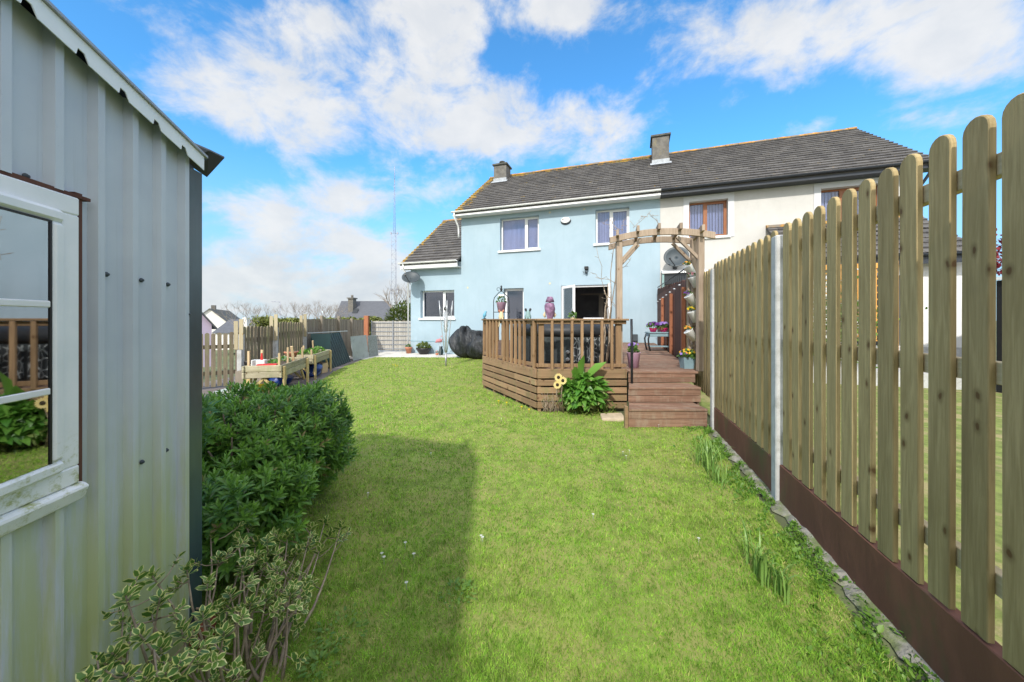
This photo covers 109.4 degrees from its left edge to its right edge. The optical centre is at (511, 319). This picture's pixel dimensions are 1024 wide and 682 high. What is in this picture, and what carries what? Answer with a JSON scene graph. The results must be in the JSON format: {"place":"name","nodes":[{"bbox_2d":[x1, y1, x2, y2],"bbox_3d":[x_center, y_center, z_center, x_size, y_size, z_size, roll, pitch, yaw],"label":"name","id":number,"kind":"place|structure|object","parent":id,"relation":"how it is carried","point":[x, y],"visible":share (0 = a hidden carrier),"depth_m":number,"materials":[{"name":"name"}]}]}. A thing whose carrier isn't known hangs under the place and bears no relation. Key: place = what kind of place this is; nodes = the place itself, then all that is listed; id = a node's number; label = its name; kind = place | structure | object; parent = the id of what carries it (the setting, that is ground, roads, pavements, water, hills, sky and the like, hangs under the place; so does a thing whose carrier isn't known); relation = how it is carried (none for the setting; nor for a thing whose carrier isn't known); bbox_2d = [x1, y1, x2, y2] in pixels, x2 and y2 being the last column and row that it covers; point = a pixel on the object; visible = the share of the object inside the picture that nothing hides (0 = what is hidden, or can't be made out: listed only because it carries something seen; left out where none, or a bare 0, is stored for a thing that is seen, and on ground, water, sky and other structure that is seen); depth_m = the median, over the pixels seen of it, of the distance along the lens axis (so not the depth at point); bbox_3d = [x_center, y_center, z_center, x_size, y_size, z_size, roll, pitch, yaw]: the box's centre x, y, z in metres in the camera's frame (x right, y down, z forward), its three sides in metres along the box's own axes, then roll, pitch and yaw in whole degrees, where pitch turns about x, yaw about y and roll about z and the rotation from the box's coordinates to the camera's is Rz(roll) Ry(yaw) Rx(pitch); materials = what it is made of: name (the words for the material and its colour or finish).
{"place":"outdoors","nodes":[
{"label":"outdoors","id":0,"kind":"place"},
{"bbox_2d":[202,359,360,400],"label":"membrane ground","id":1,"kind":"structure","parent":0,"point":[294,381],"depth_m":8.38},
{"bbox_2d":[235,370,268,383],"bbox_3d":[-5.375,1.228,7.850,0.550,0.345,0.900,0,0,0],"label":"timber crate","id":2,"kind":"object","parent":1,"relation":"on","point":[238,377],"visible":0.07,"depth_m":7.40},
{"bbox_2d":[242,357,308,399],"bbox_3d":[-4.593,1.117,7.167,0.655,0.605,1.588,0,0,-14],"label":"raised planter","id":3,"kind":"object","parent":1,"relation":"on","point":[284,369],"visible":0.79,"depth_m":6.49,"materials":[{"name":"brown wood"}]},
{"bbox_2d":[247,351,249,365],"bbox_3d":[-4.687,0.755,6.458,0.030,0.390,0.045,0,0,-14],"label":"wooden stake","id":4,"kind":"object","parent":3,"relation":"in","point":[248,358],"visible":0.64,"depth_m":6.44,"materials":[{"name":"brown wood"}]},
{"bbox_2d":[251,359,266,365],"bbox_3d":[-4.615,0.795,6.621,0.220,0.130,0.120,0,0,-14],"label":"white box","id":5,"kind":"object","parent":3,"relation":"on","point":[255,362],"visible":0.58,"depth_m":6.57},
{"bbox_2d":[284,351,298,356],"bbox_3d":[-4.871,0.799,8.000,0.280,0.202,0.280,0,0,0],"label":"terracotta pot","id":6,"kind":"object","parent":3,"relation":"on","point":[295,353],"visible":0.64,"depth_m":7.95,"materials":[{"name":"ceramic"}]},
{"bbox_2d":[290,346,294,360],"bbox_3d":[-4.478,0.745,7.410,0.045,0.421,0.188,0,0,-14],"label":"wooden stake","id":7,"kind":"object","parent":3,"relation":"in","point":[292,353],"visible":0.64,"depth_m":7.38,"materials":[{"name":"brown wood"}]},
{"bbox_2d":[268,374,292,385],"bbox_3d":[-4.949,1.261,7.750,0.453,0.279,0.451,0,0,-44],"label":"blue bag","id":8,"kind":"object","parent":1,"relation":"on","point":[288,380],"visible":0.4,"depth_m":7.58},
{"bbox_2d":[202,314,363,386],"bbox_3d":[-6.149,0.630,9.011,1.171,1.580,12.332,0,0,4],"label":"old fence","id":9,"kind":"object","parent":1,"relation":"on","point":[271,341],"visible":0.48,"depth_m":8.54,"materials":[{"name":"wood"}]},
{"bbox_2d":[284,349,331,379],"bbox_3d":[-5.084,1.117,9.132,0.655,0.605,1.603,0,0,-13],"label":"raised planter","id":10,"kind":"object","parent":1,"relation":"on","point":[316,358],"visible":0.52,"depth_m":8.80,"materials":[{"name":"brown wood"}]},
{"bbox_2d":[297,348,313,354],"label":"seedling clump","id":11,"kind":"object","parent":10,"relation":"on","point":[305,351],"visible":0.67,"depth_m":8.57,"materials":[{"name":"green plant"}]},
{"bbox_2d":[303,363,322,376],"bbox_3d":[-4.937,1.224,8.950,0.422,0.351,0.713,0,0,0],"label":"blue bag","id":12,"kind":"object","parent":1,"relation":"on","point":[319,367],"visible":0.49,"depth_m":8.80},
{"bbox_2d":[311,334,330,367],"bbox_3d":[-5.488,0.900,10.405,0.535,1.000,0.040,0,0,-8],"label":"flat panel","id":13,"kind":"object","parent":1,"relation":"on","point":[323,340],"visible":0.36,"depth_m":10.41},
{"bbox_2d":[318,362,327,372],"bbox_3d":[-5.040,1.265,9.615,0.206,0.270,0.315,0,0,5],"label":"timber offcut","id":14,"kind":"object","parent":1,"relation":"on","point":[325,367],"visible":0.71,"depth_m":9.60,"materials":[{"name":"brown wood"}]},
{"bbox_2d":[327,332,350,367],"bbox_3d":[-5.468,0.912,11.278,0.394,0.983,1.710,0,0,-7],"label":"corrugated sheet","id":15,"kind":"object","parent":1,"relation":"on","point":[340,355],"visible":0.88,"depth_m":11.46,"materials":[{"name":"metal"}]},
{"bbox_2d":[349,350,470,358],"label":"path","id":16,"kind":"structure","parent":0,"point":[392,353],"depth_m":14.60,"materials":[{"name":"concrete"}]},
{"bbox_2d":[350,335,368,360],"bbox_3d":[-5.422,0.986,12.942,0.120,0.832,1.240,0,0,2],"label":"grey board","id":17,"kind":"object","parent":16,"relation":"on","point":[359,345],"visible":1,"depth_m":12.87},
{"bbox_2d":[364,316,368,351],"bbox_3d":[-6.250,0.625,15.580,0.180,1.590,0.160,0,0,0],"label":"gate post","id":18,"kind":"object","parent":16,"relation":"on","point":[366,325],"visible":0.58,"depth_m":15.50,"materials":[{"name":"orange wood"}]},
{"bbox_2d":[367,335,377,356],"bbox_3d":[-5.327,1.000,13.898,0.098,0.801,0.692,0,0,7],"label":"galvanised sheet","id":19,"kind":"object","parent":16,"relation":"on","point":[372,346],"visible":0.95,"depth_m":13.89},
{"bbox_2d":[405,344,411,352],"bbox_3d":[-4.301,1.195,15.100,0.300,0.411,0.300,0,0,0],"label":"terracotta pot","id":20,"kind":"object","parent":16,"relation":"on","point":[408,349],"visible":1,"depth_m":15.01,"materials":[{"name":"ceramic"}]},
{"bbox_2d":[416,341,431,353],"bbox_3d":[-3.591,1.124,14.751,0.649,0.551,0.631,0,0,0],"label":"bowl planter","id":21,"kind":"object","parent":16,"relation":"on","point":[422,349],"visible":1,"depth_m":14.59,"materials":[{"name":"black plastic"}]},
{"bbox_2d":[449,325,475,357],"bbox_3d":[-1.713,0.801,13.450,1.247,1.198,1.118,0,0,0],"label":"covered barbecue","id":22,"kind":"object","parent":16,"relation":"on","point":[460,338],"visible":0.76,"depth_m":13.09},
{"bbox_2d":[50,0,1023,318],"label":"sky","id":23,"kind":"structure","parent":0,"point":[311,108],"materials":[{"name":"blue"}]},
{"bbox_2d":[185,357,900,681],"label":"lawn","id":24,"kind":"structure","parent":0,"point":[512,626],"depth_m":2.19,"materials":[{"name":"plant"}]},
{"bbox_2d":[0,0,223,681],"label":"garden shed","id":25,"kind":"structure","parent":24,"relation":"on","point":[103,156],"depth_m":1.10,"materials":[{"name":"metal"}]},
{"bbox_2d":[0,170,90,536],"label":"window","id":26,"kind":"structure","parent":25,"relation":"in","point":[41,223],"depth_m":0.94,"materials":[{"name":"white plastic"}]},
{"bbox_2d":[189,616,215,654],"bbox_3d":[-1.294,1.360,1.519,0.060,0.180,0.080,0,0,-9],"label":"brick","id":27,"kind":"object","parent":24,"relation":"on","point":[211,619],"visible":0.1,"depth_m":1.51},
{"bbox_2d":[75,514,352,681],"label":"variegated shrub","id":28,"kind":"object","parent":24,"relation":"on","point":[207,657],"visible":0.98,"depth_m":1.31,"materials":[{"name":"green plant"}]},
{"bbox_2d":[202,379,358,585],"bbox_3d":[-1.779,0.888,2.673,1.388,1.122,2.306,0,0,0],"label":"green shrub","id":29,"kind":"object","parent":24,"relation":"on","point":[260,471],"visible":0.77,"depth_m":2.18,"materials":[{"name":"green plant"}]},
{"bbox_2d":[296,641,339,681],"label":"broadleaf weed","id":30,"kind":"object","parent":24,"relation":"on","point":[312,653],"visible":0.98,"depth_m":1.45,"materials":[{"name":"green plant"}]},
{"bbox_2d":[308,603,368,653],"bbox_3d":[-0.761,1.370,1.606,0.252,0.029,0.217,0,0,-43],"label":"broadleaf weed","id":31,"kind":"object","parent":24,"relation":"on","point":[330,624],"visible":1,"depth_m":1.60,"materials":[{"name":"green plant"}]},
{"bbox_2d":[439,301,452,365],"bbox_3d":[-1.988,0.424,10.900,0.306,1.991,0.306,0,0,25],"label":"rotary dryer","id":32,"kind":"object","parent":24,"relation":"on","point":[446,324],"visible":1,"depth_m":10.88,"materials":[{"name":"metal"}]},
{"bbox_2d":[438,577,476,608],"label":"broadleaf weed","id":33,"kind":"object","parent":24,"relation":"on","point":[458,583],"visible":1,"depth_m":1.85,"materials":[{"name":"green plant"}]},
{"bbox_2d":[467,330,482,358],"bbox_3d":[-1.104,0.891,13.000,1.033,1.017,0.939,0,0,0],"label":"covered furniture","id":34,"kind":"object","parent":24,"relation":"on","point":[475,347],"visible":0.56,"depth_m":12.65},
{"bbox_2d":[541,394,561,412],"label":"dead shrub","id":35,"kind":"object","parent":24,"relation":"on","point":[550,406],"visible":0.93,"depth_m":5.48,"materials":[{"name":"brown plant"}]},
{"bbox_2d":[553,373,566,412],"bbox_3d":[0.704,1.098,5.380,0.202,0.630,0.151,0,0,0],"label":"sunflower ornament","id":36,"kind":"object","parent":24,"relation":"on","point":[560,380],"visible":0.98,"depth_m":5.31,"materials":[{"name":"yellow metal"}]},
{"bbox_2d":[558,356,623,415],"bbox_3d":[1.172,1.003,5.425,0.969,0.967,0.606,0,0,0],"label":"leafy plant","id":37,"kind":"object","parent":24,"relation":"on","point":[588,387],"visible":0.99,"depth_m":5.32,"materials":[{"name":"green plant"}]},
{"bbox_2d":[600,413,623,420],"bbox_3d":[1.425,1.395,5.151,0.358,0.070,0.329,0,0,0],"label":"paving slab","id":38,"kind":"object","parent":24,"relation":"on","point":[612,416],"depth_m":5.11,"materials":[{"name":"stone"}]},
{"bbox_2d":[685,430,735,478],"bbox_3d":[1.879,1.239,3.393,0.390,0.333,0.606,0,0,-11],"label":"daffodil clump","id":39,"kind":"object","parent":24,"relation":"on","point":[708,454],"visible":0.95,"depth_m":3.40,"materials":[{"name":"green plant"}]},
{"bbox_2d":[705,457,730,489],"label":"daffodil clump","id":40,"kind":"object","parent":24,"relation":"on","point":[718,471],"visible":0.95,"depth_m":3.10,"materials":[{"name":"green plant"}]},
{"bbox_2d":[735,513,783,588],"bbox_3d":[1.321,1.277,2.006,0.179,0.255,0.372,0,0,-8],"label":"daffodil clump","id":41,"kind":"object","parent":24,"relation":"on","point":[761,571],"visible":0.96,"depth_m":1.97,"materials":[{"name":"green plant"}]},
{"bbox_2d":[760,557,801,605],"bbox_3d":[1.385,1.283,1.816,0.152,0.244,0.210,0,0,0],"label":"daffodil clump","id":42,"kind":"object","parent":24,"relation":"on","point":[779,579],"visible":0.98,"depth_m":1.82,"materials":[{"name":"green plant"}]},
{"bbox_2d":[669,422,939,681],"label":"weeds","id":43,"kind":"object","parent":24,"relation":"on","point":[910,675],"visible":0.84,"depth_m":2.07,"materials":[{"name":"green plant"}]},
{"bbox_2d":[203,350,922,681],"bbox_3d":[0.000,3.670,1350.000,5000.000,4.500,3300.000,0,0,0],"label":"ground","id":44,"kind":"structure","parent":0,"point":[837,588],"depth_m":2.67,"materials":[{"name":"soil"}]},
{"bbox_2d":[202,312,216,366],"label":"pink house","id":45,"kind":"structure","parent":44,"relation":"on","point":[208,325],"depth_m":30.72,"materials":[{"name":"paint"}]},
{"bbox_2d":[203,305,239,349],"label":"white house","id":46,"kind":"structure","parent":44,"relation":"on","point":[218,320],"depth_m":70.83,"materials":[{"name":"paint"}]},
{"bbox_2d":[212,319,258,348],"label":"house","id":47,"kind":"structure","parent":44,"relation":"on","point":[227,327],"depth_m":61.33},
{"bbox_2d":[215,301,268,331],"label":"bare tree","id":48,"kind":"object","parent":44,"relation":"on","point":[255,310],"visible":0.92,"depth_m":45.16,"materials":[{"name":"brown plant"}]},
{"bbox_2d":[240,305,279,323],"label":"bare tree","id":49,"kind":"object","parent":44,"relation":"on","point":[260,309],"visible":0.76,"depth_m":48.08,"materials":[{"name":"brown plant"}]},
{"bbox_2d":[274,300,312,317],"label":"bare tree","id":50,"kind":"object","parent":44,"relation":"on","point":[293,309],"visible":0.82,"depth_m":45.05,"materials":[{"name":"brown plant"}]},
{"bbox_2d":[248,315,355,327],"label":"hedge","id":51,"kind":"object","parent":44,"relation":"on","point":[264,321],"visible":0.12,"depth_m":19.05,"materials":[{"name":"green plant"}]},
{"bbox_2d":[294,301,338,318],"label":"bare tree","id":52,"kind":"object","parent":44,"relation":"on","point":[314,304],"visible":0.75,"depth_m":44.74,"materials":[{"name":"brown plant"}]},
{"bbox_2d":[301,303,351,318],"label":"bare tree","id":53,"kind":"object","parent":44,"relation":"on","point":[329,310],"visible":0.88,"depth_m":43.30,"materials":[{"name":"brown plant"}]},
{"bbox_2d":[334,295,401,320],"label":"grey roof house","id":54,"kind":"structure","parent":44,"relation":"on","point":[359,309],"depth_m":65.90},
{"bbox_2d":[355,315,386,335],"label":"bushy hedge","id":55,"kind":"object","parent":44,"relation":"on","point":[374,318],"visible":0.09,"depth_m":21.19,"materials":[{"name":"green plant"}]},
{"bbox_2d":[373,281,410,320],"bbox_3d":[-8.902,0.100,30.456,5.026,6.604,3.712,0,0,0],"label":"bare tree","id":56,"kind":"object","parent":44,"relation":"on","point":[387,301],"visible":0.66,"depth_m":29.58,"materials":[{"name":"brown plant"}]},
{"bbox_2d":[390,166,397,303],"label":"radio mast","id":57,"kind":"object","parent":44,"relation":"on","point":[395,257],"visible":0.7,"depth_m":178.99,"materials":[{"name":"metal"}]},
{"bbox_2d":[383,300,410,320],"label":"conifer bush","id":58,"kind":"object","parent":44,"relation":"on","point":[394,314],"visible":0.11,"depth_m":23.81,"materials":[{"name":"green plant"}]},
{"bbox_2d":[398,155,660,353],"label":"blue house","id":59,"kind":"structure","parent":44,"relation":"on","point":[514,238],"depth_m":13.96,"materials":[{"name":"paint"}]},
{"bbox_2d":[371,321,410,349],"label":"side gate","id":60,"kind":"structure","parent":59,"relation":"attached to","point":[391,335],"depth_m":16.00,"materials":[{"name":"white wood"}]},
{"bbox_2d":[402,271,419,282],"bbox_3d":[-4.207,-1.711,14.869,0.701,0.581,0.797,0,0,-36],"label":"satellite dish","id":61,"kind":"object","parent":59,"relation":"attached to","point":[410,276],"visible":1,"depth_m":14.84,"materials":[{"name":"grey metal"}]},
{"bbox_2d":[418,290,455,319],"bbox_3d":[-3.063,-0.600,15.039,1.723,1.218,0.310,0,0,19],"label":"window","id":62,"kind":"structure","parent":59,"relation":"in","point":[447,291],"depth_m":15.06,"materials":[{"name":"white plastic"}]},
{"bbox_2d":[505,288,523,320],"bbox_3d":[0.133,-0.567,14.114,0.810,1.273,0.125,0,0,19],"label":"window","id":63,"kind":"structure","parent":59,"relation":"in","point":[514,309],"depth_m":14.17,"materials":[{"name":"white plastic"}]},
{"bbox_2d":[498,216,540,252],"bbox_3d":[0.311,-3.251,13.926,1.698,1.333,0.384,0,0,19],"label":"window","id":64,"kind":"structure","parent":59,"relation":"in","point":[525,231],"depth_m":14.05,"materials":[{"name":"white plastic"}]},
{"bbox_2d":[561,217,570,224],"bbox_3d":[1.950,-3.597,13.188,0.390,0.275,0.094,0,0,19],"label":"alarm box","id":65,"kind":"object","parent":59,"relation":"attached to","point":[565,220],"visible":1,"depth_m":13.16,"materials":[{"name":"white plastic"}]},
{"bbox_2d":[561,283,609,318],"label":"french door","id":66,"kind":"structure","parent":59,"relation":"in","point":[567,292],"depth_m":12.93,"materials":[{"name":"white plastic"}]},
{"bbox_2d":[593,208,628,245],"bbox_3d":[3.548,-3.259,12.821,1.286,1.288,0.385,0,0,19],"label":"window","id":67,"kind":"structure","parent":59,"relation":"in","point":[618,215],"depth_m":12.94,"materials":[{"name":"white plastic"}]},
{"bbox_2d":[481,319,707,427],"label":"timber deck","id":68,"kind":"structure","parent":44,"relation":"on","point":[665,404],"depth_m":5.56,"materials":[{"name":"brown wood"}]},
{"bbox_2d":[493,285,508,318],"bbox_3d":[-0.228,0.025,7.750,0.265,1.511,0.231,0,0,41],"label":"plant stand","id":69,"kind":"object","parent":68,"relation":"on","point":[501,289],"visible":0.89,"depth_m":7.74,"materials":[{"name":"black metal"}]},
{"bbox_2d":[496,294,506,311],"bbox_3d":[-0.228,-0.356,7.757,0.235,0.380,0.228,0,0,-42],"label":"bucket planter","id":70,"kind":"object","parent":69,"relation":"on","point":[501,305],"visible":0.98,"depth_m":7.69,"materials":[{"name":"plastic"}]},
{"bbox_2d":[498,310,503,326],"bbox_3d":[-0.203,-0.025,6.896,0.126,0.335,0.158,0,0,0],"label":"fox ornament","id":71,"kind":"object","parent":68,"relation":"on","point":[501,315],"visible":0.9,"depth_m":6.88,"materials":[{"name":"beige ceramic"}]},
{"bbox_2d":[525,308,530,327],"bbox_3d":[0.268,-0.025,6.026,0.126,0.335,0.158,0,0,0],"label":"frog ornament","id":72,"kind":"object","parent":68,"relation":"on","point":[527,315],"visible":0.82,"depth_m":6.02,"materials":[{"name":"ceramic"}]},
{"bbox_2d":[543,297,555,318],"bbox_3d":[0.961,0.098,9.200,0.480,1.365,0.480,0,0,0],"label":"ornament","id":73,"kind":"object","parent":68,"relation":"on","point":[550,310],"visible":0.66,"depth_m":9.12,"materials":[{"name":"purple ceramic"}]},
{"bbox_2d":[513,324,614,363],"bbox_3d":[0.980,0.405,7.045,2.040,0.750,2.050,0,0,0],"label":"hot tub","id":74,"kind":"object","parent":68,"relation":"on","point":[547,343],"visible":0.38,"depth_m":6.12,"materials":[{"name":"plastic"}]},
{"bbox_2d":[630,319,633,383],"bbox_3d":[1.785,0.620,5.404,0.038,1.261,0.069,0,0,0],"label":"handrail post","id":75,"kind":"object","parent":68,"relation":"on","point":[631,336],"visible":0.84,"depth_m":5.38,"materials":[{"name":"black metal"}]},
{"bbox_2d":[627,342,640,367],"bbox_3d":[1.976,0.573,5.897,0.224,0.415,0.231,0,0,0],"label":"flower pot","id":76,"kind":"object","parent":68,"relation":"on","point":[636,355],"visible":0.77,"depth_m":5.83,"materials":[{"name":"ceramic"}]},
{"bbox_2d":[644,332,668,350],"bbox_3d":[3.686,0.547,9.145,0.608,0.474,0.400,0,0,6],"label":"garden table","id":77,"kind":"object","parent":68,"relation":"on","point":[657,334],"visible":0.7,"depth_m":8.99,"materials":[{"name":"teal metal"}]},
{"bbox_2d":[646,321,660,331],"bbox_3d":[3.573,0.174,9.166,0.338,0.269,0.376,0,0,-23],"label":"pansy pot","id":78,"kind":"object","parent":77,"relation":"on","point":[651,324],"visible":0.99,"depth_m":9.09,"materials":[{"name":"plastic"}]},
{"bbox_2d":[657,321,668,331],"bbox_3d":[3.795,0.176,9.130,0.376,0.266,0.364,0,0,0],"label":"pansy pot","id":79,"kind":"object","parent":77,"relation":"on","point":[663,328],"visible":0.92,"depth_m":9.05,"materials":[{"name":"plastic"}]},
{"bbox_2d":[608,223,715,370],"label":"garden arch","id":80,"kind":"structure","parent":68,"relation":"on","point":[696,247],"depth_m":5.62,"materials":[{"name":"brown wood"}]},
{"bbox_2d":[592,213,657,363],"bbox_3d":[1.875,-0.502,6.032,1.094,2.567,0.294,0,0,17],"label":"bare vine","id":81,"kind":"object","parent":80,"relation":"attached to","point":[608,346],"visible":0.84,"depth_m":6.09,"materials":[{"name":"brown plant"}]},
{"bbox_2d":[657,269,685,358],"bbox_3d":[4.095,-0.090,9.544,0.150,1.980,5.530,0,0,17],"label":"terrace fence","id":82,"kind":"object","parent":68,"relation":"on","point":[671,308],"visible":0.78,"depth_m":8.54,"materials":[{"name":"orange wood"}]},
{"bbox_2d":[676,348,695,368],"bbox_3d":[2.814,0.615,5.823,0.314,0.331,0.307,0,0,0],"label":"square planter","id":83,"kind":"object","parent":68,"relation":"on","point":[687,362],"visible":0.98,"depth_m":5.75,"materials":[{"name":"ceramic"}]},
{"bbox_2d":[686,265,695,367],"bbox_3d":[2.946,-0.086,5.908,0.167,1.738,0.323,0,0,20],"label":"plant ladder","id":84,"kind":"object","parent":68,"relation":"on","point":[688,317],"visible":0.31,"depth_m":5.88,"materials":[{"name":"brown wood"}]},
{"bbox_2d":[708,423,943,681],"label":"footing","id":85,"kind":"object","parent":44,"relation":"on","point":[901,646],"visible":0.78,"depth_m":1.88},
{"bbox_2d":[816,568,868,604],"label":"broadleaf weed","id":86,"kind":"object","parent":85,"relation":"on","point":[846,578],"visible":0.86,"depth_m":1.90,"materials":[{"name":"green plant"}]},
{"bbox_2d":[852,605,905,637],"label":"broadleaf weed","id":87,"kind":"object","parent":85,"relation":"on","point":[870,615],"visible":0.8,"depth_m":1.67,"materials":[{"name":"green plant"}]},
{"bbox_2d":[686,92,1023,681],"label":"picket fence","id":88,"kind":"object","parent":44,"relation":"on","point":[754,380],"visible":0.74,"depth_m":1.58,"materials":[{"name":"brown wood"}]},
{"bbox_2d":[683,290,695,305],"bbox_3d":[2.841,-0.344,5.780,0.224,0.264,0.150,0,0,0],"label":"white bucket","id":89,"kind":"object","parent":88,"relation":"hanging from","point":[690,298],"visible":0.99,"depth_m":5.73,"materials":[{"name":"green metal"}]},
{"bbox_2d":[683,261,695,276],"bbox_3d":[2.859,-0.823,5.856,0.223,0.268,0.162,0,0,0],"label":"white bucket","id":90,"kind":"object","parent":88,"relation":"attached to","point":[689,268],"visible":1,"depth_m":5.81,"materials":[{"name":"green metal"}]},
{"bbox_2d":[684,325,695,341],"bbox_3d":[2.805,0.213,5.700,0.222,0.264,0.150,0,0,0],"label":"white bucket","id":91,"kind":"object","parent":88,"relation":"attached to","point":[689,332],"visible":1,"depth_m":5.66,"materials":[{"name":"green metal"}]},
{"bbox_2d":[687,306,695,322],"bbox_3d":[2.869,-0.088,5.744,0.180,0.280,0.155,0,0,26],"label":"white bucket","id":92,"kind":"object","parent":88,"relation":"attached to","point":[692,314],"visible":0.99,"depth_m":5.71,"materials":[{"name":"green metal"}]},
{"bbox_2d":[687,272,695,287],"bbox_3d":[2.911,-0.644,5.825,0.187,0.278,0.150,0,0,-23],"label":"white bucket","id":93,"kind":"object","parent":88,"relation":"attached to","point":[692,279],"visible":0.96,"depth_m":5.78,"materials":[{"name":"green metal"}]},
{"bbox_2d":[996,228,1001,280],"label":"red shrub","id":94,"kind":"object","parent":44,"relation":"on","point":[998,248],"visible":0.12,"depth_m":9.52,"materials":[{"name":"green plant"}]},
{"bbox_2d":[568,311,576,318],"bbox_3d":[1.502,-0.108,8.944,0.224,0.214,0.244,0,0,-44],"label":"herb pot","id":95,"kind":"object","parent":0,"point":[574,315],"visible":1,"depth_m":8.90,"materials":[{"name":"green plant"}]},
{"bbox_2d":[650,127,961,361],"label":"cream house","id":96,"kind":"structure","parent":0,"point":[735,197],"depth_m":11.49,"materials":[{"name":"paint"}]},
{"bbox_2d":[664,247,688,268],"bbox_3d":[5.174,-1.997,11.668,0.701,0.693,0.712,0,0,-9],"label":"satellite dish","id":97,"kind":"object","parent":96,"relation":"attached to","point":[674,257],"visible":0.88,"depth_m":11.62,"materials":[{"name":"grey metal"}]},
{"bbox_2d":[661,269,707,287],"bbox_3d":[5.529,-0.430,11.699,1.300,2.460,0.600,0,0,19],"label":"wall canopy","id":98,"kind":"object","parent":96,"relation":"attached to","point":[665,277],"visible":0.48,"depth_m":11.62,"materials":[{"name":"white plastic"}]},
{"bbox_2d":[688,200,730,238],"bbox_3d":[6.389,-3.238,11.851,1.263,1.246,0.385,0,0,19],"label":"window","id":99,"kind":"structure","parent":96,"relation":"in","point":[705,205],"depth_m":11.93,"materials":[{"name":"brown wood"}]},
{"bbox_2d":[821,186,876,220],"bbox_3d":[9.926,-3.246,10.770,1.427,1.272,0.143,0,0,19],"label":"window","id":100,"kind":"structure","parent":96,"relation":"in","point":[839,192],"depth_m":10.89,"materials":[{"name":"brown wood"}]},
{"bbox_2d":[857,279,877,344],"bbox_3d":[9.018,-0.200,9.229,1.200,1.700,0.020,0,0,19],"label":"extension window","id":101,"kind":"structure","parent":96,"relation":"in","point":[877,279],"depth_m":9.15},
{"bbox_2d":[677,382,1001,645],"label":"neighbour lawn","id":102,"kind":"structure","parent":0,"point":[705,401],"depth_m":3.20,"materials":[{"name":"plant"}]},
{"bbox_2d":[813,362,961,389],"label":"patio","id":103,"kind":"structure","parent":0,"point":[958,383],"depth_m":7.43,"materials":[{"name":"concrete"}]},
{"bbox_2d":[813,263,877,340],"bbox_3d":[7.901,-0.125,8.681,2.040,2.450,0.120,0,0,19],"label":"trellis screen","id":104,"kind":"object","parent":103,"relation":"on","point":[857,294],"visible":0.02,"depth_m":8.46,"materials":[{"name":"orange wood"}]},
{"bbox_2d":[813,276,927,367],"bbox_3d":[7.714,0.129,8.559,3.286,2.926,1.249,0,0,0],"label":"climbing shrub","id":105,"kind":"object","parent":104,"relation":"attached to","point":[857,320],"visible":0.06,"depth_m":8.51,"materials":[{"name":"green plant"}]},
{"bbox_2d":[996,277,1001,392],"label":"black shed","id":106,"kind":"structure","parent":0,"point":[998,324],"depth_m":6.96,"materials":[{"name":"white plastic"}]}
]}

